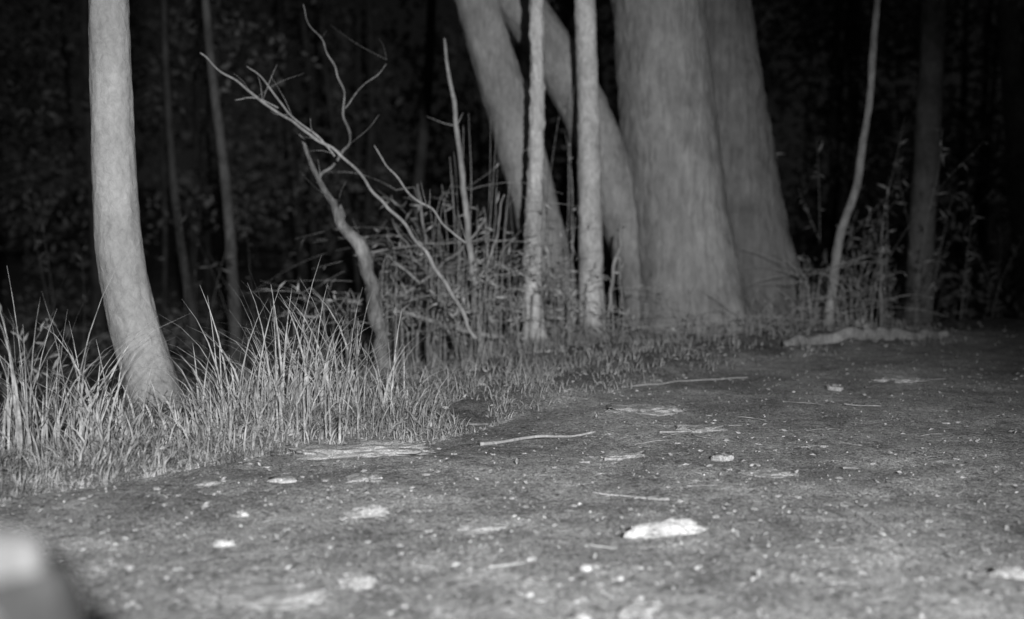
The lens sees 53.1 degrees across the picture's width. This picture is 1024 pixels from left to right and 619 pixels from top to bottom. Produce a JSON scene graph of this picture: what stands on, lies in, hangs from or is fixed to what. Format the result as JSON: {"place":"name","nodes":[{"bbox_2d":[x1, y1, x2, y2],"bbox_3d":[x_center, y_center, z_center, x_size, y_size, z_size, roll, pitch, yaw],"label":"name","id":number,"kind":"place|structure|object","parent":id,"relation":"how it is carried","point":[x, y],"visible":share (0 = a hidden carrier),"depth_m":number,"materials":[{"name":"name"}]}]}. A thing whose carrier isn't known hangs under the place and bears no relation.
{"place":"outdoors","nodes":[
{"label":"outdoors","id":0,"kind":"place"},
{"bbox_2d":[0,314,966,500],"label":"verge grass","id":1,"kind":"structure","parent":0,"point":[20,485],"depth_m":5.22,"materials":[{"name":"grey plant"}]},
{"bbox_2d":[0,187,1023,618],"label":"ground","id":2,"kind":"structure","parent":0,"point":[734,567],"depth_m":3.98,"materials":[{"name":"soil"}]},
{"bbox_2d":[0,521,89,618],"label":"tree stump","id":3,"kind":"object","parent":2,"relation":"on","point":[38,580],"visible":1,"depth_m":1.00,"materials":[{"name":"plant"}]},
{"bbox_2d":[0,305,93,415],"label":"shrub","id":4,"kind":"object","parent":2,"relation":"on","point":[41,344],"visible":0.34,"depth_m":6.96,"materials":[{"name":"grey plant"}]},
{"bbox_2d":[104,555,112,560],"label":"pebble","id":5,"kind":"object","parent":2,"relation":"on","point":[107,558],"visible":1,"depth_m":3.14,"materials":[{"name":"grey stone"}]},
{"bbox_2d":[161,0,200,393],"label":"slim tree","id":6,"kind":"object","parent":2,"relation":"on","point":[189,295],"visible":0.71,"depth_m":15.87,"materials":[{"name":"grey plant"}]},
{"bbox_2d":[23,187,359,410],"bbox_3d":[-4.433,0.153,12.533,4.256,3.677,3.126,3,5,31],"label":"shrub","id":7,"kind":"object","parent":2,"relation":"on","point":[79,257],"visible":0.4,"depth_m":12.29,"materials":[{"name":"grey plant"}]},
{"bbox_2d":[196,479,221,485],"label":"rock","id":8,"kind":"object","parent":2,"relation":"on","point":[206,482],"visible":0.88,"depth_m":4.05,"materials":[{"name":"grey stone"}]},
{"bbox_2d":[202,0,242,390],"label":"slim tree","id":9,"kind":"object","parent":2,"relation":"on","point":[229,221],"visible":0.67,"depth_m":12.88,"materials":[{"name":"grey plant"}]},
{"bbox_2d":[211,538,236,546],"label":"rock","id":10,"kind":"object","parent":2,"relation":"on","point":[217,542],"visible":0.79,"depth_m":3.28,"materials":[{"name":"white stone"}]},
{"bbox_2d":[227,514,241,517],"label":"pebble","id":11,"kind":"object","parent":2,"relation":"on","point":[236,515],"visible":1,"depth_m":3.60,"materials":[{"name":"grey stone"}]},
{"bbox_2d":[237,509,248,516],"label":"rock","id":12,"kind":"object","parent":2,"relation":"on","point":[242,512],"visible":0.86,"depth_m":3.61,"materials":[{"name":"grey stone"}]},
{"bbox_2d":[258,518,292,522],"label":"twig","id":13,"kind":"object","parent":2,"relation":"on","point":[276,519],"visible":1,"depth_m":3.57,"materials":[{"name":"grey wood"}]},
{"bbox_2d":[218,581,335,609],"bbox_3d":[-0.635,0.802,2.829,0.368,0.057,0.229,0,4,-5],"label":"flat rock","id":14,"kind":"object","parent":2,"relation":"on","point":[290,595],"visible":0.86,"depth_m":2.81,"materials":[{"name":"grey stone"}]},
{"bbox_2d":[266,476,297,482],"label":"rock","id":15,"kind":"object","parent":2,"relation":"on","point":[282,479],"visible":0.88,"depth_m":4.11,"materials":[{"name":"grey stone"}]},
{"bbox_2d":[0,261,578,477],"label":"tall grass","id":16,"kind":"structure","parent":2,"relation":"on","point":[85,420],"depth_m":4.89,"materials":[{"name":"grey plant"}]},
{"bbox_2d":[245,269,426,377],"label":"bramble","id":17,"kind":"object","parent":2,"relation":"on","point":[354,310],"visible":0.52,"depth_m":8.17,"materials":[{"name":"grey plant"}]},
{"bbox_2d":[200,52,477,339],"bbox_3d":[-1.200,-0.784,7.200,1.920,2.004,0.237,0,4,0],"label":"fallen branch","id":18,"kind":"object","parent":2,"relation":"on","point":[425,251],"visible":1,"depth_m":7.15,"materials":[{"name":"grey wood"}]},
{"bbox_2d":[337,516,348,519],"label":"pebble","id":19,"kind":"object","parent":2,"relation":"on","point":[341,517],"visible":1,"depth_m":3.60,"materials":[{"name":"grey stone"}]},
{"bbox_2d":[295,4,392,371],"bbox_3d":[-1.242,-0.756,7.560,0.713,2.940,0.263,1,4,12],"label":"dead snag","id":20,"kind":"object","parent":2,"relation":"on","point":[362,251],"visible":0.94,"depth_m":7.55,"materials":[{"name":"grey wood"}]},
{"bbox_2d":[337,571,377,590],"bbox_3d":[-0.433,0.784,2.909,0.125,0.067,0.110,-4,6,-40],"label":"rock","id":21,"kind":"object","parent":2,"relation":"on","point":[356,581],"visible":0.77,"depth_m":2.89,"materials":[{"name":"grey stone"}]},
{"bbox_2d":[285,439,436,459],"bbox_3d":[-0.690,0.652,4.654,0.710,0.100,0.285,0,4,-6],"label":"flat rock","id":22,"kind":"object","parent":2,"relation":"on","point":[378,448],"visible":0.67,"depth_m":4.59,"materials":[{"name":"grey stone"}]},
{"bbox_2d":[344,473,381,482],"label":"rock","id":23,"kind":"object","parent":2,"relation":"on","point":[361,477],"visible":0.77,"depth_m":4.14,"materials":[{"name":"grey stone"}]},
{"bbox_2d":[345,504,389,518],"bbox_3d":[-0.519,0.733,3.660,0.171,0.076,0.099,-2,5,-20],"label":"rock","id":24,"kind":"object","parent":2,"relation":"on","point":[377,510],"visible":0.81,"depth_m":3.63,"materials":[{"name":"grey stone"}]},
{"bbox_2d":[422,528,433,532],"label":"pebble","id":25,"kind":"object","parent":2,"relation":"on","point":[428,530],"visible":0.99,"depth_m":3.46,"materials":[{"name":"grey stone"}]},
{"bbox_2d":[297,207,574,371],"bbox_3d":[-0.662,0.168,8.696,2.403,2.102,1.691,0,4,0],"label":"bramble","id":26,"kind":"object","parent":2,"relation":"on","point":[443,311],"visible":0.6,"depth_m":8.48,"materials":[{"name":"grey plant"}]},
{"bbox_2d":[253,145,645,367],"bbox_3d":[-0.676,-0.132,9.007,3.717,2.540,1.215,0,4,4],"label":"bramble","id":27,"kind":"object","parent":2,"relation":"on","point":[478,260],"visible":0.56,"depth_m":8.86,"materials":[{"name":"grey plant"}]},
{"bbox_2d":[427,38,491,358],"bbox_3d":[-0.433,-0.911,8.591,0.547,2.672,0.122,0,4,6],"label":"dead pole","id":28,"kind":"object","parent":2,"relation":"on","point":[467,230],"visible":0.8,"depth_m":8.54,"materials":[{"name":"grey wood"}]},
{"bbox_2d":[436,113,512,364],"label":"reed stalks","id":29,"kind":"object","parent":2,"relation":"on","point":[485,260],"visible":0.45,"depth_m":8.89,"materials":[{"name":"grey plant"}]},
{"bbox_2d":[464,532,491,534],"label":"twig","id":30,"kind":"object","parent":2,"relation":"on","point":[476,533],"visible":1,"depth_m":3.42,"materials":[{"name":"grey wood"}]},
{"bbox_2d":[443,417,515,425],"bbox_3d":[-0.168,0.593,5.378,0.450,0.041,0.019,-3,5,-33],"label":"stick","id":31,"kind":"object","parent":2,"relation":"on","point":[478,424],"visible":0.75,"depth_m":5.38,"materials":[{"name":"grey wood"}]},
{"bbox_2d":[329,220,630,370],"bbox_3d":[-0.365,0.185,8.932,2.678,1.940,1.697,0,4,0],"label":"shrub","id":32,"kind":"object","parent":2,"relation":"on","point":[518,298],"visible":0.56,"depth_m":8.61,"materials":[{"name":"grey plant"}]},
{"bbox_2d":[343,184,621,340],"bbox_3d":[-0.169,-0.376,8.821,2.552,1.420,0.752,-1,4,-13],"label":"fallen branch","id":33,"kind":"object","parent":2,"relation":"on","point":[485,334],"visible":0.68,"depth_m":8.78,"materials":[{"name":"grey wood"}]},
{"bbox_2d":[460,524,506,530],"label":"rock","id":34,"kind":"object","parent":2,"relation":"on","point":[489,527],"visible":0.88,"depth_m":3.48,"materials":[{"name":"grey stone"}]},
{"bbox_2d":[489,562,524,567],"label":"twig","id":35,"kind":"object","parent":2,"relation":"on","point":[500,565],"visible":1,"depth_m":3.06,"materials":[{"name":"grey wood"}]},
{"bbox_2d":[0,0,1023,411],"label":"distant woodland","id":36,"kind":"object","parent":2,"relation":"on","point":[848,18],"visible":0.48,"depth_m":35.15,"materials":[{"name":"black plant"}]},
{"bbox_2d":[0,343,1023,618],"bbox_3d":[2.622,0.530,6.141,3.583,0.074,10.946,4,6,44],"label":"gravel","id":37,"kind":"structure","parent":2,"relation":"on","point":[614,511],"depth_m":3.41,"materials":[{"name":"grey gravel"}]},
{"bbox_2d":[0,322,1023,618],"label":"leaf litter","id":38,"kind":"object","parent":2,"relation":"on","point":[580,480],"visible":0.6,"depth_m":4.05,"materials":[{"name":"plant"}]},
{"bbox_2d":[454,0,578,333],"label":"forked tree","id":39,"kind":"object","parent":2,"relation":"on","point":[505,95],"visible":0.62,"depth_m":9.71,"materials":[{"name":"grey plant"}]},
{"bbox_2d":[525,591,534,596],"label":"rock","id":40,"kind":"object","parent":2,"relation":"on","point":[529,593],"visible":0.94,"depth_m":2.84,"materials":[{"name":"white stone"}]},
{"bbox_2d":[360,239,702,360],"bbox_3d":[0.222,0.228,9.214,3.154,1.728,1.499,0,4,0],"label":"bramble","id":41,"kind":"object","parent":2,"relation":"on","point":[574,299],"visible":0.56,"depth_m":9.03,"materials":[{"name":"grey plant"}]},
{"bbox_2d":[521,578,545,583],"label":"twig","id":42,"kind":"object","parent":2,"relation":"on","point":[523,579],"visible":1,"depth_m":2.93,"materials":[{"name":"grey wood"}]},
{"bbox_2d":[521,0,548,341],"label":"slender tree","id":43,"kind":"object","parent":2,"relation":"on","point":[534,172],"visible":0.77,"depth_m":9.08,"materials":[{"name":"grey plant"}]},
{"bbox_2d":[479,431,595,445],"bbox_3d":[0.123,0.628,5.007,0.617,0.034,0.056,-2,5,-23],"label":"stick","id":44,"kind":"object","parent":2,"relation":"on","point":[521,438],"visible":1,"depth_m":5.00,"materials":[{"name":"grey wood"}]},
{"bbox_2d":[533,598,545,601],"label":"pebble","id":45,"kind":"object","parent":2,"relation":"on","point":[540,600],"visible":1,"depth_m":2.80,"materials":[{"name":"grey stone"}]},
{"bbox_2d":[502,94,627,344],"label":"reed stalks","id":46,"kind":"object","parent":2,"relation":"on","point":[571,245],"visible":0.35,"depth_m":9.61,"materials":[{"name":"grey plant"}]},
{"bbox_2d":[573,610,592,618],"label":"rock","id":47,"kind":"object","parent":2,"relation":"on","point":[585,614],"visible":1,"depth_m":2.67,"materials":[{"name":"white stone"}]},
{"bbox_2d":[578,563,592,571],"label":"rock","id":48,"kind":"object","parent":2,"relation":"on","point":[585,567],"visible":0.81,"depth_m":3.02,"materials":[{"name":"white stone"}]},
{"bbox_2d":[574,0,610,335],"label":"slender tree","id":49,"kind":"object","parent":2,"relation":"on","point":[589,179],"visible":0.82,"depth_m":9.44,"materials":[{"name":"grey plant"}]},
{"bbox_2d":[587,544,616,548],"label":"twig","id":50,"kind":"object","parent":2,"relation":"on","point":[590,545],"visible":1,"depth_m":3.25,"materials":[{"name":"grey wood"}]},
{"bbox_2d":[615,575,624,579],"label":"rock","id":51,"kind":"object","parent":2,"relation":"on","point":[620,577],"visible":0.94,"depth_m":2.95,"materials":[{"name":"white stone"}]},
{"bbox_2d":[385,317,856,395],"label":"grass tufts","id":52,"kind":"object","parent":2,"relation":"on","point":[487,356],"visible":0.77,"depth_m":7.77,"materials":[{"name":"grey plant"}]},
{"bbox_2d":[600,452,644,459],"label":"rock","id":53,"kind":"object","parent":2,"relation":"on","point":[620,455],"visible":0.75,"depth_m":4.55,"materials":[{"name":"grey stone"}]},
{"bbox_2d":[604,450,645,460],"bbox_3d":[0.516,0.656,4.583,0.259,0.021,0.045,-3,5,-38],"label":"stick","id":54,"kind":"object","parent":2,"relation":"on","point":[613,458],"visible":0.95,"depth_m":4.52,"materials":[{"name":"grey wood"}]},
{"bbox_2d":[592,491,669,500],"bbox_3d":[0.450,0.708,3.882,0.304,0.022,0.032,2,5,23],"label":"stick","id":55,"kind":"object","parent":2,"relation":"on","point":[641,497],"visible":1,"depth_m":3.88,"materials":[{"name":"grey wood"}]},
{"bbox_2d":[617,601,659,617],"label":"rock","id":56,"kind":"object","parent":2,"relation":"on","point":[641,609],"visible":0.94,"depth_m":2.68,"materials":[{"name":"grey stone"}]},
{"bbox_2d":[605,402,683,415],"bbox_3d":[0.734,0.565,5.710,0.453,0.066,0.328,0,4,0],"label":"flat rock","id":57,"kind":"object","parent":2,"relation":"on","point":[647,408],"visible":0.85,"depth_m":5.64,"materials":[{"name":"grey stone"}]},
{"bbox_2d":[634,439,670,444],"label":"twig","id":58,"kind":"object","parent":2,"relation":"on","point":[649,441],"visible":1,"depth_m":4.88,"materials":[{"name":"grey wood"}]},
{"bbox_2d":[649,598,661,604],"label":"pebble","id":59,"kind":"object","parent":2,"relation":"on","point":[656,601],"visible":0.69,"depth_m":2.76,"materials":[{"name":"grey stone"}]},
{"bbox_2d":[623,517,708,538],"bbox_3d":[0.513,0.747,3.384,0.326,0.113,0.108,-1,5,-18],"label":"rock","id":60,"kind":"object","parent":2,"relation":"on","point":[669,527],"visible":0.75,"depth_m":3.35,"materials":[{"name":"white stone"}]},
{"bbox_2d":[610,0,756,334],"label":"tree","id":61,"kind":"object","parent":2,"relation":"on","point":[668,115],"visible":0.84,"depth_m":9.79,"materials":[{"name":"grey plant"}]},
{"bbox_2d":[621,377,748,387],"bbox_3d":[1.164,0.484,6.897,1.086,0.026,0.065,-2,5,-30],"label":"stick","id":62,"kind":"object","parent":2,"relation":"on","point":[645,384],"visible":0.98,"depth_m":6.91,"materials":[{"name":"grey wood"}]},
{"bbox_2d":[659,425,724,432],"bbox_3d":[0.918,0.602,5.137,0.417,0.019,0.055,-2,5,-29],"label":"stick","id":63,"kind":"object","parent":2,"relation":"on","point":[682,431],"visible":0.63,"depth_m":5.06,"materials":[{"name":"grey wood"}]},
{"bbox_2d":[675,424,727,432],"bbox_3d":[0.966,0.615,5.158,0.285,0.059,0.190,0,4,0],"label":"rock","id":64,"kind":"object","parent":2,"relation":"on","point":[699,428],"visible":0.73,"depth_m":5.14,"materials":[{"name":"grey stone"}]},
{"bbox_2d":[686,485,720,486],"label":"twig","id":65,"kind":"object","parent":2,"relation":"on","point":[700,485],"visible":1,"depth_m":4.02,"materials":[{"name":"grey wood"}]},
{"bbox_2d":[573,279,863,336],"bbox_3d":[1.908,0.006,9.611,2.651,0.576,0.828,0,4,-4],"label":"brushwood","id":66,"kind":"object","parent":2,"relation":"on","point":[731,324],"visible":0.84,"depth_m":9.53,"materials":[{"name":"grey wood"}]},
{"bbox_2d":[709,452,734,461],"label":"rock","id":67,"kind":"object","parent":2,"relation":"on","point":[722,457],"visible":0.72,"depth_m":4.47,"materials":[{"name":"grey stone"}]},
{"bbox_2d":[706,0,821,325],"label":"tree","id":68,"kind":"object","parent":2,"relation":"on","point":[758,215],"visible":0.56,"depth_m":10.49,"materials":[{"name":"grey plant"}]},
{"bbox_2d":[740,468,798,477],"bbox_3d":[1.063,0.684,4.244,0.237,0.034,0.179,3,5,33],"label":"rock","id":69,"kind":"object","parent":2,"relation":"on","point":[769,472],"visible":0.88,"depth_m":4.22,"materials":[{"name":"grey stone"}]},
{"bbox_2d":[826,383,843,390],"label":"rock","id":70,"kind":"object","parent":2,"relation":"on","point":[835,387],"visible":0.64,"depth_m":6.53,"materials":[{"name":"grey stone"}]},
{"bbox_2d":[827,581,860,584],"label":"twig","id":71,"kind":"object","parent":2,"relation":"on","point":[844,583],"visible":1,"depth_m":2.91,"materials":[{"name":"grey wood"}]},
{"bbox_2d":[743,222,946,329],"bbox_3d":[3.384,-0.321,10.412,2.394,1.134,1.303,0,4,0],"label":"brushwood","id":72,"kind":"object","parent":2,"relation":"on","point":[838,312],"visible":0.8,"depth_m":10.20,"materials":[{"name":"grey plant"}]},
{"bbox_2d":[821,0,879,327],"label":"sapling","id":73,"kind":"object","parent":2,"relation":"on","point":[844,220],"visible":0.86,"depth_m":10.11,"materials":[{"name":"grey plant"}]},
{"bbox_2d":[842,467,858,468],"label":"twig","id":74,"kind":"object","parent":2,"relation":"on","point":[850,468],"visible":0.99,"depth_m":4.38,"materials":[{"name":"grey wood"}]},
{"bbox_2d":[844,403,881,405],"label":"twig","id":75,"kind":"object","parent":2,"relation":"on","point":[862,405],"visible":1,"depth_m":5.93,"materials":[{"name":"grey wood"}]},
{"bbox_2d":[853,313,873,328],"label":"seedling","id":76,"kind":"object","parent":2,"relation":"on","point":[866,324],"visible":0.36,"depth_m":9.41,"materials":[{"name":"grey plant"}]},
{"bbox_2d":[782,327,949,345],"bbox_3d":[3.191,0.242,9.161,2.065,0.206,0.182,-2,5,-28],"label":"fallen log","id":77,"kind":"object","parent":2,"relation":"on","point":[878,333],"visible":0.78,"depth_m":9.04,"materials":[{"name":"grey wood"}]},
{"bbox_2d":[776,118,988,323],"bbox_3d":[3.678,-0.761,11.706,3.202,2.624,1.952,3,5,37],"label":"shrub","id":78,"kind":"object","parent":2,"relation":"on","point":[886,248],"visible":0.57,"depth_m":11.36,"materials":[{"name":"grey plant"}]},
{"bbox_2d":[880,588,887,592],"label":"pebble","id":79,"kind":"object","parent":2,"relation":"on","point":[884,590],"visible":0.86,"depth_m":2.84,"materials":[{"name":"grey stone"}]},
{"bbox_2d":[870,375,928,382],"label":"rock","id":80,"kind":"object","parent":2,"relation":"on","point":[902,379],"visible":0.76,"depth_m":6.86,"materials":[{"name":"grey stone"}]},
{"bbox_2d":[864,378,947,387],"bbox_3d":[2.600,0.484,6.811,0.763,0.027,0.091,-2,5,-28],"label":"stick","id":81,"kind":"object","parent":2,"relation":"on","point":[879,384],"visible":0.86,"depth_m":6.77,"materials":[{"name":"grey wood"}]},
{"bbox_2d":[902,0,946,322],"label":"slim tree","id":82,"kind":"object","parent":2,"relation":"on","point":[927,136],"visible":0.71,"depth_m":13.27,"materials":[{"name":"grey plant"}]},
{"bbox_2d":[923,518,932,522],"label":"pebble","id":83,"kind":"object","parent":2,"relation":"on","point":[928,520],"visible":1,"depth_m":3.55,"materials":[{"name":"grey stone"}]},
{"bbox_2d":[849,179,1023,322],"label":"shrub","id":84,"kind":"object","parent":2,"relation":"on","point":[967,280],"visible":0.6,"depth_m":13.31,"materials":[{"name":"grey plant"}]},
{"bbox_2d":[991,593,1002,597],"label":"pebble","id":85,"kind":"object","parent":2,"relation":"on","point":[998,595],"visible":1,"depth_m":2.79,"materials":[{"name":"grey stone"}]},
{"bbox_2d":[988,565,1023,579],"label":"rock","id":86,"kind":"object","parent":2,"relation":"on","point":[1015,572],"visible":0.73,"depth_m":2.97,"materials":[{"name":"grey stone"}]},
{"bbox_2d":[0,0,1023,202],"label":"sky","id":87,"kind":"structure","parent":0,"point":[419,15],"materials":[{"name":"black"}]}
]}

